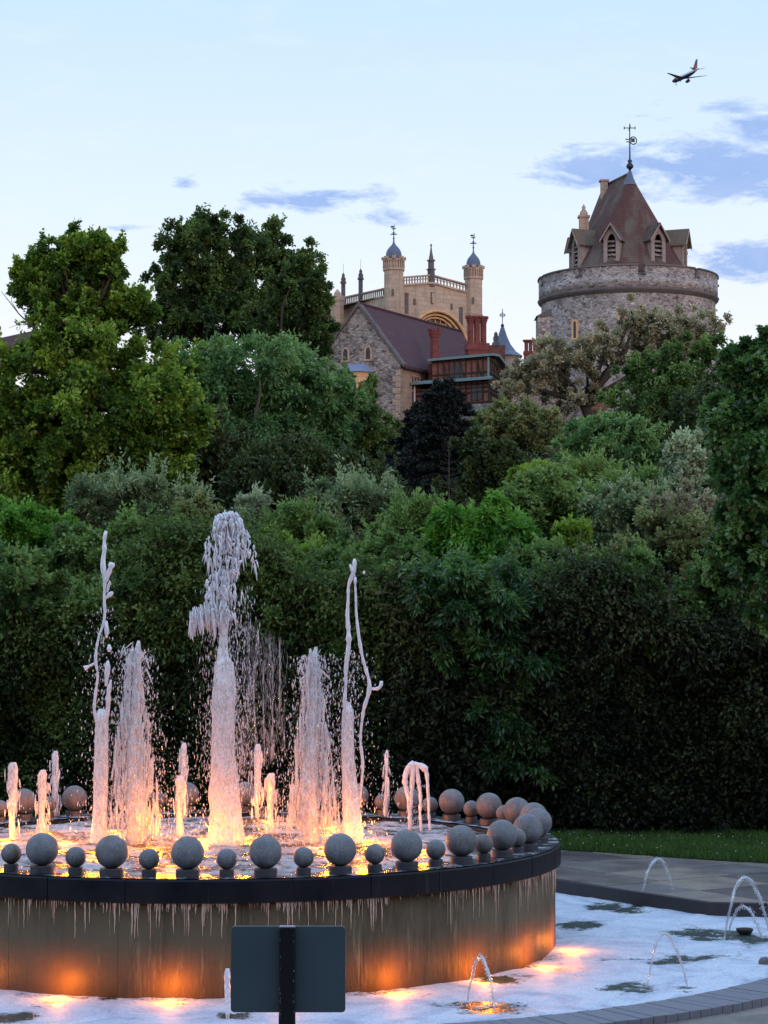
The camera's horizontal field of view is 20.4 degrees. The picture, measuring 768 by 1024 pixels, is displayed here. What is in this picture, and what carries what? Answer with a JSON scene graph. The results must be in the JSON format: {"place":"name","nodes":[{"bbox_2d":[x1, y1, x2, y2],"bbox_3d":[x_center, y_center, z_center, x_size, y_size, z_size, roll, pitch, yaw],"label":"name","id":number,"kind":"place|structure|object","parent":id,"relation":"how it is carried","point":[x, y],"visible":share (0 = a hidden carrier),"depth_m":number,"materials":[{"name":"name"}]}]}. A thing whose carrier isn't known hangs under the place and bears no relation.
{"place":"outdoors","nodes":[
{"label":"outdoors","id":0,"kind":"place"},
{"bbox_2d":[3,482,735,672],"bbox_3d":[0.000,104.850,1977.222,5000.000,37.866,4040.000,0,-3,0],"label":"ground","id":1,"kind":"structure","parent":0,"point":[573,656],"depth_m":41.48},
{"bbox_2d":[0,493,94,583],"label":"shrub","id":2,"kind":"object","parent":1,"relation":"on","point":[30,524],"visible":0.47,"depth_m":29.65,"materials":[{"name":"green plant"}]},
{"bbox_2d":[0,217,220,528],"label":"tree","id":3,"kind":"object","parent":1,"relation":"on","point":[86,404],"visible":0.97,"depth_m":61.31,"materials":[{"name":"green plant"}]},
{"bbox_2d":[46,499,203,652],"bbox_3d":[-3.426,1.963,28.950,2.429,4.269,1.578,0,-3,0],"label":"shrub","id":4,"kind":"object","parent":1,"relation":"on","point":[77,545],"visible":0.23,"depth_m":28.74,"materials":[{"name":"green plant"}]},
{"bbox_2d":[62,447,218,626],"bbox_3d":[-4.074,1.206,35.954,2.804,4.629,1.617,0,-3,0],"label":"shrub","id":5,"kind":"object","parent":1,"relation":"on","point":[106,496],"visible":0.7,"depth_m":35.72,"materials":[{"name":"green plant"}]},
{"bbox_2d":[0,531,296,729],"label":"shrub","id":6,"kind":"object","parent":1,"relation":"on","point":[26,581],"visible":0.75,"depth_m":25.33,"materials":[{"name":"green plant"}]},
{"bbox_2d":[158,484,226,536],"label":"shrub","id":7,"kind":"object","parent":1,"relation":"on","point":[197,501],"visible":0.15,"depth_m":32.92,"materials":[{"name":"green plant"}]},
{"bbox_2d":[129,202,272,356],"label":"tree","id":8,"kind":"object","parent":1,"relation":"on","point":[207,297],"visible":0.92,"depth_m":121.83,"materials":[{"name":"green plant"}]},
{"bbox_2d":[0,492,421,818],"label":"hedge","id":9,"kind":"object","parent":1,"relation":"on","point":[40,685],"visible":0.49,"depth_m":25.37,"materials":[{"name":"green plant"}]},
{"bbox_2d":[188,402,261,509],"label":"tree","id":10,"kind":"object","parent":1,"relation":"on","point":[214,456],"visible":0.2,"depth_m":67.21,"materials":[{"name":"green plant"}]},
{"bbox_2d":[231,481,273,542],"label":"shrub","id":11,"kind":"object","parent":1,"relation":"on","point":[256,498],"visible":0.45,"depth_m":39.87,"materials":[{"name":"green plant"}]},
{"bbox_2d":[160,326,374,474],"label":"tree","id":12,"kind":"object","parent":1,"relation":"on","point":[262,396],"visible":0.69,"depth_m":81.17,"materials":[{"name":"green plant"}]},
{"bbox_2d":[215,212,328,344],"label":"tree","id":13,"kind":"object","parent":1,"relation":"on","point":[275,254],"visible":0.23,"depth_m":126.15,"materials":[{"name":"green plant"}]},
{"bbox_2d":[239,251,342,373],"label":"tree","id":14,"kind":"object","parent":1,"relation":"on","point":[303,302],"visible":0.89,"depth_m":111.75,"materials":[{"name":"green plant"}]},
{"bbox_2d":[261,521,327,662],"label":"shrub","id":15,"kind":"object","parent":1,"relation":"on","point":[305,546],"visible":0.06,"depth_m":28.81,"materials":[{"name":"green plant"}]},
{"bbox_2d":[257,494,348,554],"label":"shrub","id":16,"kind":"object","parent":1,"relation":"on","point":[300,520],"visible":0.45,"depth_m":31.29,"materials":[{"name":"green plant"}]},
{"bbox_2d":[215,420,411,512],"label":"tree","id":17,"kind":"object","parent":1,"relation":"on","point":[278,463],"visible":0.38,"depth_m":59.41,"materials":[{"name":"green plant"}]},
{"bbox_2d":[277,454,424,571],"bbox_3d":[-0.550,1.329,35.021,2.280,4.608,1.711,1,-3,-25],"label":"shrub","id":18,"kind":"object","parent":1,"relation":"on","point":[354,497],"visible":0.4,"depth_m":34.74,"materials":[{"name":"green plant"}]},
{"bbox_2d":[319,356,403,462],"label":"tree","id":19,"kind":"object","parent":1,"relation":"on","point":[375,432],"visible":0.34,"depth_m":87.48,"materials":[{"name":"green plant"}]},
{"bbox_2d":[297,555,430,812],"bbox_3d":[-0.160,2.286,25.632,1.822,3.563,1.224,0,-3,0],"label":"shrub","id":20,"kind":"object","parent":1,"relation":"on","point":[341,644],"visible":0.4,"depth_m":25.28,"materials":[{"name":"green plant"}]},
{"bbox_2d":[296,522,437,581],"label":"shrub","id":21,"kind":"object","parent":1,"relation":"on","point":[411,544],"visible":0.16,"depth_m":28.16,"materials":[{"name":"green plant"}]},
{"bbox_2d":[0,412,739,672],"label":"undergrowth","id":22,"kind":"object","parent":1,"relation":"on","point":[432,488],"visible":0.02,"depth_m":70.15,"materials":[{"name":"green plant"}]},
{"bbox_2d":[319,302,466,429],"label":"gabled house","id":23,"kind":"structure","parent":1,"relation":"on","point":[391,348],"depth_m":150.96,"materials":[{"name":"grey stone"}]},
{"bbox_2d":[345,484,447,550],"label":"shrub","id":24,"kind":"object","parent":1,"relation":"on","point":[411,515],"visible":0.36,"depth_m":30.80,"materials":[{"name":"green plant"}]},
{"bbox_2d":[325,226,484,342],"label":"chapel","id":25,"kind":"structure","parent":1,"relation":"on","point":[431,299],"depth_m":204.44,"materials":[{"name":"stone"}]},
{"bbox_2d":[418,310,466,339],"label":"window","id":26,"kind":"structure","parent":25,"relation":"in","point":[434,316],"depth_m":204.54,"materials":[{"name":"stone"}]},
{"bbox_2d":[381,399,453,491],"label":"conifer","id":27,"kind":"object","parent":1,"relation":"on","point":[405,438],"visible":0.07,"depth_m":77.98,"materials":[{"name":"green plant"}]},
{"bbox_2d":[386,376,478,501],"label":"conifer","id":28,"kind":"object","parent":1,"relation":"on","point":[441,420],"visible":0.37,"depth_m":73.67,"materials":[{"name":"black plant"}]},
{"bbox_2d":[409,353,507,422],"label":"timber framed house","id":29,"kind":"structure","parent":1,"relation":"on","point":[474,376],"depth_m":148.68,"materials":[{"name":"brown wood"}]},
{"bbox_2d":[428,328,441,388],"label":"brick chimney","id":30,"kind":"object","parent":29,"relation":"on","point":[434,334],"visible":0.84,"depth_m":151.75,"materials":[{"name":"red brick"}]},
{"bbox_2d":[464,316,489,354],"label":"brick chimney","id":31,"kind":"object","parent":29,"relation":"on","point":[475,347],"visible":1,"depth_m":150.65,"materials":[{"name":"red brick"}]},
{"bbox_2d":[387,540,567,792],"bbox_3d":[1.109,2.186,25.290,2.156,3.727,1.618,0,-3,0],"label":"shrub","id":32,"kind":"object","parent":1,"relation":"on","point":[460,577],"visible":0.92,"depth_m":24.97,"materials":[{"name":"green plant"}]},
{"bbox_2d":[431,417,527,508],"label":"tree","id":33,"kind":"object","parent":1,"relation":"on","point":[485,466],"visible":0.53,"depth_m":65.58,"materials":[{"name":"green plant"}]},
{"bbox_2d":[417,487,544,569],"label":"shrub","id":34,"kind":"object","parent":1,"relation":"on","point":[491,525],"visible":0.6,"depth_m":29.21,"materials":[{"name":"green plant"}]},
{"bbox_2d":[498,309,521,374],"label":"slate spire","id":35,"kind":"structure","parent":1,"relation":"on","point":[509,348],"depth_m":190.40,"materials":[{"name":"stone"}]},
{"bbox_2d":[470,392,579,461],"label":"tree","id":36,"kind":"object","parent":1,"relation":"on","point":[531,427],"visible":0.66,"depth_m":97.60,"materials":[{"name":"green plant"}]},
{"bbox_2d":[505,457,549,486],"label":"shrub","id":37,"kind":"object","parent":1,"relation":"on","point":[511,471],"visible":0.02,"depth_m":54.91,"materials":[{"name":"green plant"}]},
{"bbox_2d":[486,531,583,581],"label":"shrub","id":38,"kind":"object","parent":1,"relation":"on","point":[524,556],"visible":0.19,"depth_m":28.14,"materials":[{"name":"green plant"}]},
{"bbox_2d":[504,378,572,421],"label":"castle wall","id":39,"kind":"structure","parent":1,"relation":"on","point":[536,399],"depth_m":159.99,"materials":[{"name":"stone"}]},
{"bbox_2d":[501,457,606,655],"bbox_3d":[3.399,1.043,40.015,2.548,4.232,1.806,0,-3,0],"label":"shrub","id":40,"kind":"object","parent":1,"relation":"on","point":[548,495],"visible":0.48,"depth_m":39.66,"materials":[{"name":"green plant"}]},
{"bbox_2d":[540,512,593,641],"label":"shrub","id":41,"kind":"object","parent":1,"relation":"on","point":[566,528],"visible":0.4,"depth_m":33.82,"materials":[{"name":"green plant"}]},
{"bbox_2d":[556,445,663,491],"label":"shrub","id":42,"kind":"object","parent":1,"relation":"on","point":[597,467],"visible":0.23,"depth_m":45.85,"materials":[{"name":"green plant"}]},
{"bbox_2d":[550,407,672,482],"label":"tree","id":43,"kind":"object","parent":1,"relation":"on","point":[611,435],"visible":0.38,"depth_m":83.46,"materials":[{"name":"green plant"}]},
{"bbox_2d":[491,292,732,417],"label":"tree","id":44,"kind":"object","parent":1,"relation":"on","point":[603,343],"visible":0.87,"depth_m":131.97,"materials":[{"name":"green plant"}]},
{"bbox_2d":[534,124,718,423],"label":"round tower","id":45,"kind":"structure","parent":1,"relation":"on","point":[621,243],"depth_m":162.94,"materials":[{"name":"grey stone"}]},
{"bbox_2d":[576,469,697,668],"bbox_3d":[4.368,1.339,36.957,2.341,4.206,1.668,-1,-3,22],"label":"shrub","id":46,"kind":"object","parent":1,"relation":"on","point":[615,513],"visible":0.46,"depth_m":36.74,"materials":[{"name":"green plant"}]},
{"bbox_2d":[520,532,757,830],"bbox_3d":[3.067,2.148,25.626,3.182,3.848,1.359,0,-3,0],"label":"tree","id":47,"kind":"object","parent":1,"relation":"on","point":[694,593],"visible":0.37,"depth_m":25.46,"materials":[{"name":"green plant"}]},
{"bbox_2d":[567,493,720,671],"bbox_3d":[3.625,1.904,29.425,3.328,4.357,1.467,0,-3,0],"label":"shrub","id":48,"kind":"object","parent":1,"relation":"on","point":[671,534],"visible":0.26,"depth_m":29.39,"materials":[{"name":"green plant"}]},
{"bbox_2d":[594,328,728,437],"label":"tree","id":49,"kind":"object","parent":1,"relation":"on","point":[649,389],"visible":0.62,"depth_m":115.65,"materials":[{"name":"green plant"}]},
{"bbox_2d":[648,477,721,539],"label":"shrub","id":50,"kind":"object","parent":1,"relation":"on","point":[705,503],"visible":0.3,"depth_m":32.89,"materials":[{"name":"green plant"}]},
{"bbox_2d":[649,368,725,472],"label":"tree","id":51,"kind":"object","parent":1,"relation":"on","point":[681,401],"visible":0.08,"depth_m":91.58,"materials":[{"name":"green plant"}]},
{"bbox_2d":[652,425,724,498],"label":"tree","id":52,"kind":"object","parent":1,"relation":"on","point":[686,456],"visible":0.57,"depth_m":69.83,"materials":[{"name":"green plant"}]},
{"bbox_2d":[696,324,767,638],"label":"tree","id":53,"kind":"object","parent":1,"relation":"on","point":[732,421],"visible":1,"depth_m":21.35,"materials":[{"name":"green plant"}]},
{"bbox_2d":[0,892,767,1023],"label":"pool water","id":54,"kind":"structure","parent":0,"point":[597,957],"depth_m":15.58,"materials":[{"name":"liquid"}]},
{"bbox_2d":[224,968,230,1018],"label":"arching water jet","id":55,"kind":"object","parent":54,"relation":"on","point":[227,986],"visible":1,"depth_m":14.29},
{"bbox_2d":[466,953,497,1011],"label":"arching water jet","id":56,"kind":"object","parent":54,"relation":"on","point":[484,963],"visible":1,"depth_m":14.67},
{"bbox_2d":[645,930,688,987],"bbox_3d":[2.063,3.267,15.551,0.318,0.431,0.074,0,-3,0],"label":"arching water jet","id":57,"kind":"object","parent":54,"relation":"on","point":[666,933],"visible":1,"depth_m":15.54},
{"bbox_2d":[723,874,767,939],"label":"arching water jet","id":58,"kind":"object","parent":54,"relation":"on","point":[751,882],"visible":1,"depth_m":17.94},
{"bbox_2d":[0,0,767,406],"label":"sky","id":59,"kind":"structure","parent":0,"point":[442,123],"materials":[{"name":"blue"}]},
{"bbox_2d":[548,825,767,863],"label":"lawn","id":60,"kind":"structure","parent":0,"point":[702,858],"depth_m":23.07,"materials":[{"name":"plant"}]},
{"bbox_2d":[364,530,767,836],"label":"hedge","id":61,"kind":"object","parent":60,"relation":"on","point":[699,752],"visible":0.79,"depth_m":25.16,"materials":[{"name":"green plant"}]},
{"bbox_2d":[555,850,767,1023],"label":"paving","id":62,"kind":"structure","parent":0,"point":[705,887],"depth_m":20.74,"materials":[{"name":"grey stone"}]},
{"bbox_2d":[231,925,345,1023],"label":"information sign","id":63,"kind":"object","parent":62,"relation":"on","point":[287,972],"visible":1,"depth_m":10.24,"materials":[{"name":"grey metal"}]},
{"label":"pool floor","id":64,"kind":"structure","parent":0,"visible":0},
{"bbox_2d":[0,813,560,998],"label":"fountain","id":65,"kind":"object","parent":64,"relation":"on","point":[115,937],"visible":0.62,"depth_m":15.28,"materials":[{"name":"stone"}]},
{"bbox_2d":[47,749,65,815],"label":"short water jet","id":66,"kind":"object","parent":65,"relation":"on","point":[54,782],"visible":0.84,"depth_m":20.06},
{"bbox_2d":[0,816,494,872],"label":"basin water","id":67,"kind":"structure","parent":65,"relation":"in","point":[244,863],"depth_m":17.85,"materials":[{"name":"liquid"}]},
{"bbox_2d":[4,762,32,838],"bbox_3d":[-3.181,2.485,18.266,0.253,0.672,0.308,-3,-4,41],"label":"short water jet","id":68,"kind":"object","parent":67,"relation":"on","point":[12,802],"visible":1,"depth_m":18.27},
{"bbox_2d":[27,770,56,834],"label":"short water jet","id":69,"kind":"object","parent":67,"relation":"on","point":[44,788],"visible":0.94,"depth_m":18.55},
{"bbox_2d":[67,531,144,845],"bbox_3d":[-2.361,1.480,17.978,0.772,2.646,0.789,2,-4,-34],"label":"water jet","id":70,"kind":"object","parent":67,"relation":"on","point":[100,751],"visible":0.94,"depth_m":17.92,"materials":[{"name":"liquid"}]},
{"bbox_2d":[46,641,209,847],"bbox_3d":[-2.107,1.946,17.896,1.577,1.728,1.624,1,-3,-24],"label":"water jet","id":71,"kind":"object","parent":67,"relation":"on","point":[135,801],"visible":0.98,"depth_m":17.87},
{"bbox_2d":[163,775,193,836],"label":"short water jet","id":72,"kind":"object","parent":67,"relation":"on","point":[181,796],"visible":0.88,"depth_m":18.54},
{"bbox_2d":[167,741,195,817],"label":"short water jet","id":73,"kind":"object","parent":67,"relation":"on","point":[184,761],"visible":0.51,"depth_m":20.19},
{"bbox_2d":[162,510,283,846],"bbox_3d":[-1.307,1.403,18.005,1.218,2.842,1.428,0,-3,0],"label":"water jet","id":74,"kind":"object","parent":67,"relation":"on","point":[229,524],"visible":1,"depth_m":17.92,"materials":[{"name":"liquid"}]},
{"bbox_2d":[247,744,266,817],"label":"short water jet","id":75,"kind":"object","parent":67,"relation":"on","point":[257,791],"visible":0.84,"depth_m":20.19},
{"bbox_2d":[255,773,282,832],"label":"short water jet","id":76,"kind":"object","parent":67,"relation":"on","point":[272,793],"visible":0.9,"depth_m":18.71},
{"bbox_2d":[224,647,403,848],"bbox_3d":[-0.494,1.972,17.933,1.532,1.670,1.537,3,-4,-44],"label":"water jet","id":77,"kind":"object","parent":67,"relation":"on","point":[312,743],"visible":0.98,"depth_m":17.87},
{"bbox_2d":[298,559,404,846],"bbox_3d":[-0.321,1.592,17.893,0.822,2.405,0.877,-2,-4,38],"label":"water jet","id":78,"kind":"object","parent":67,"relation":"on","point":[351,804],"visible":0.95,"depth_m":17.90,"materials":[{"name":"liquid"}]},
{"bbox_2d":[373,750,398,816],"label":"short water jet","id":79,"kind":"object","parent":67,"relation":"on","point":[386,801],"visible":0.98,"depth_m":20.06},
{"bbox_2d":[392,760,430,830],"bbox_3d":[0.254,2.530,18.961,0.314,0.638,0.312,1,-3,-22],"label":"short water jet","id":80,"kind":"object","parent":67,"relation":"on","point":[412,768],"visible":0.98,"depth_m":18.95,"materials":[{"name":"liquid"}]},
{"bbox_2d":[0,810,558,878],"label":"fountain rim","id":81,"kind":"object","parent":65,"relation":"on","point":[553,841],"visible":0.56,"depth_m":15.64,"materials":[{"name":"grey stone"}]},
{"bbox_2d":[1,843,20,870],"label":"granite ball","id":82,"kind":"object","parent":81,"relation":"on","point":[11,854],"visible":1,"depth_m":15.55,"materials":[{"name":"stone"}]},
{"bbox_2d":[15,788,34,819],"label":"granite ball","id":83,"kind":"object","parent":81,"relation":"on","point":[28,802],"visible":0.74,"depth_m":19.61,"materials":[{"name":"stone"}]},
{"bbox_2d":[26,833,58,873],"bbox_3d":[-2.482,2.479,15.472,0.236,0.297,0.236,-2,-4,33],"label":"granite ball","id":84,"kind":"object","parent":81,"relation":"on","point":[42,849],"visible":1,"depth_m":15.39,"materials":[{"name":"stone"}]},
{"bbox_2d":[62,786,86,816],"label":"granite ball","id":85,"kind":"object","parent":81,"relation":"on","point":[69,801],"visible":0.96,"depth_m":19.97,"materials":[{"name":"stone"}]},
{"bbox_2d":[65,847,85,874],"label":"granite ball","id":86,"kind":"object","parent":81,"relation":"on","point":[75,857],"visible":1,"depth_m":15.32,"materials":[{"name":"stone"}]},
{"bbox_2d":[95,835,127,875],"bbox_3d":[-1.955,2.469,15.295,0.236,0.297,0.236,-2,-4,39],"label":"granite ball","id":87,"kind":"object","parent":81,"relation":"on","point":[111,853],"visible":1,"depth_m":15.21,"materials":[{"name":"stone"}]},
{"bbox_2d":[139,848,158,876],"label":"granite ball","id":88,"kind":"object","parent":81,"relation":"on","point":[148,859],"visible":1,"depth_m":15.20,"materials":[{"name":"stone"}]},
{"bbox_2d":[174,782,198,813],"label":"granite ball","id":89,"kind":"object","parent":81,"relation":"on","point":[192,787],"visible":0.56,"depth_m":20.42,"materials":[{"name":"stone"}]},
{"bbox_2d":[171,836,203,877],"bbox_3d":[-1.403,2.466,15.231,0.236,0.297,0.236,-1,-3,25],"label":"granite ball","id":90,"kind":"object","parent":81,"relation":"on","point":[187,853],"visible":1,"depth_m":15.15,"materials":[{"name":"stone"}]},
{"bbox_2d":[216,849,236,876],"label":"granite ball","id":91,"kind":"object","parent":81,"relation":"on","point":[226,859],"visible":1,"depth_m":15.19,"materials":[{"name":"stone"}]},
{"bbox_2d":[233,782,255,811],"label":"granite ball","id":92,"kind":"object","parent":81,"relation":"on","point":[245,802],"visible":0.55,"depth_m":20.45,"materials":[{"name":"stone"}]},
{"bbox_2d":[249,835,281,876],"bbox_3d":[-0.849,2.469,15.283,0.236,0.297,0.236,-3,-4,43],"label":"granite ball","id":93,"kind":"object","parent":81,"relation":"on","point":[265,852],"visible":1,"depth_m":15.20,"materials":[{"name":"stone"}]},
{"bbox_2d":[293,847,313,874],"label":"granite ball","id":94,"kind":"object","parent":81,"relation":"on","point":[303,857],"visible":1,"depth_m":15.30,"materials":[{"name":"stone"}]},
{"bbox_2d":[324,833,355,873],"bbox_3d":[-0.318,2.478,15.448,0.236,0.297,0.236,-1,-3,21],"label":"granite ball","id":95,"kind":"object","parent":81,"relation":"on","point":[340,851],"visible":1,"depth_m":15.37,"materials":[{"name":"stone"}]},
{"bbox_2d":[365,844,384,871],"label":"granite ball","id":96,"kind":"object","parent":81,"relation":"on","point":[374,855],"visible":1,"depth_m":15.52,"materials":[{"name":"stone"}]},
{"bbox_2d":[394,786,418,816],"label":"granite ball","id":97,"kind":"object","parent":81,"relation":"on","point":[401,800],"visible":0.56,"depth_m":19.94,"materials":[{"name":"stone"}]},
{"bbox_2d":[391,830,422,869],"bbox_3d":[0.167,2.492,15.720,0.236,0.297,0.236,3,-4,-40],"label":"granite ball","id":98,"kind":"object","parent":81,"relation":"on","point":[406,847],"visible":1,"depth_m":15.64,"materials":[{"name":"stone"}]},
{"bbox_2d":[426,839,445,866],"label":"granite ball","id":99,"kind":"object","parent":81,"relation":"on","point":[435,850],"visible":1,"depth_m":15.84,"materials":[{"name":"stone"}]},
{"bbox_2d":[439,789,463,820],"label":"granite ball","id":100,"kind":"object","parent":81,"relation":"on","point":[451,803],"visible":1,"depth_m":19.56,"materials":[{"name":"stone"}]},
{"bbox_2d":[446,825,476,863],"bbox_3d":[0.584,2.512,16.087,0.236,0.297,0.236,0,-3,-3],"label":"granite ball","id":101,"kind":"object","parent":81,"relation":"on","point":[461,842],"visible":1,"depth_m":16.01,"materials":[{"name":"stone"}]},
{"bbox_2d":[463,801,477,822],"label":"granite ball","id":102,"kind":"object","parent":81,"relation":"on","point":[470,810],"visible":0.91,"depth_m":19.37,"materials":[{"name":"stone"}]},
{"bbox_2d":[475,834,492,859],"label":"granite ball","id":103,"kind":"object","parent":81,"relation":"on","point":[484,847],"visible":0.91,"depth_m":16.25,"materials":[{"name":"stone"}]},
{"bbox_2d":[476,793,501,824],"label":"granite ball","id":104,"kind":"object","parent":81,"relation":"on","point":[488,805],"visible":0.91,"depth_m":19.11,"materials":[{"name":"stone"}]},
{"bbox_2d":[487,820,516,857],"bbox_3d":[0.916,2.535,16.533,0.236,0.297,0.236,-2,-4,37],"label":"granite ball","id":105,"kind":"object","parent":81,"relation":"on","point":[502,834],"visible":0.94,"depth_m":16.45,"materials":[{"name":"stone"}]},
{"bbox_2d":[504,797,527,823],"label":"granite ball","id":106,"kind":"object","parent":81,"relation":"on","point":[514,806],"visible":0.53,"depth_m":18.60,"materials":[{"name":"stone"}]},
{"bbox_2d":[513,814,541,850],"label":"granite ball","id":107,"kind":"object","parent":81,"relation":"on","point":[530,825],"visible":0.76,"depth_m":16.95,"materials":[{"name":"stone"}]},
{"bbox_2d":[527,808,551,843],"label":"granite ball","id":108,"kind":"object","parent":81,"relation":"on","point":[543,816],"visible":0.52,"depth_m":17.51,"materials":[{"name":"stone"}]},
{"bbox_2d":[443,905,767,1023],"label":"pool edging","id":109,"kind":"object","parent":64,"relation":"on","point":[741,997],"visible":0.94,"depth_m":13.62,"materials":[{"name":"grey stone"}]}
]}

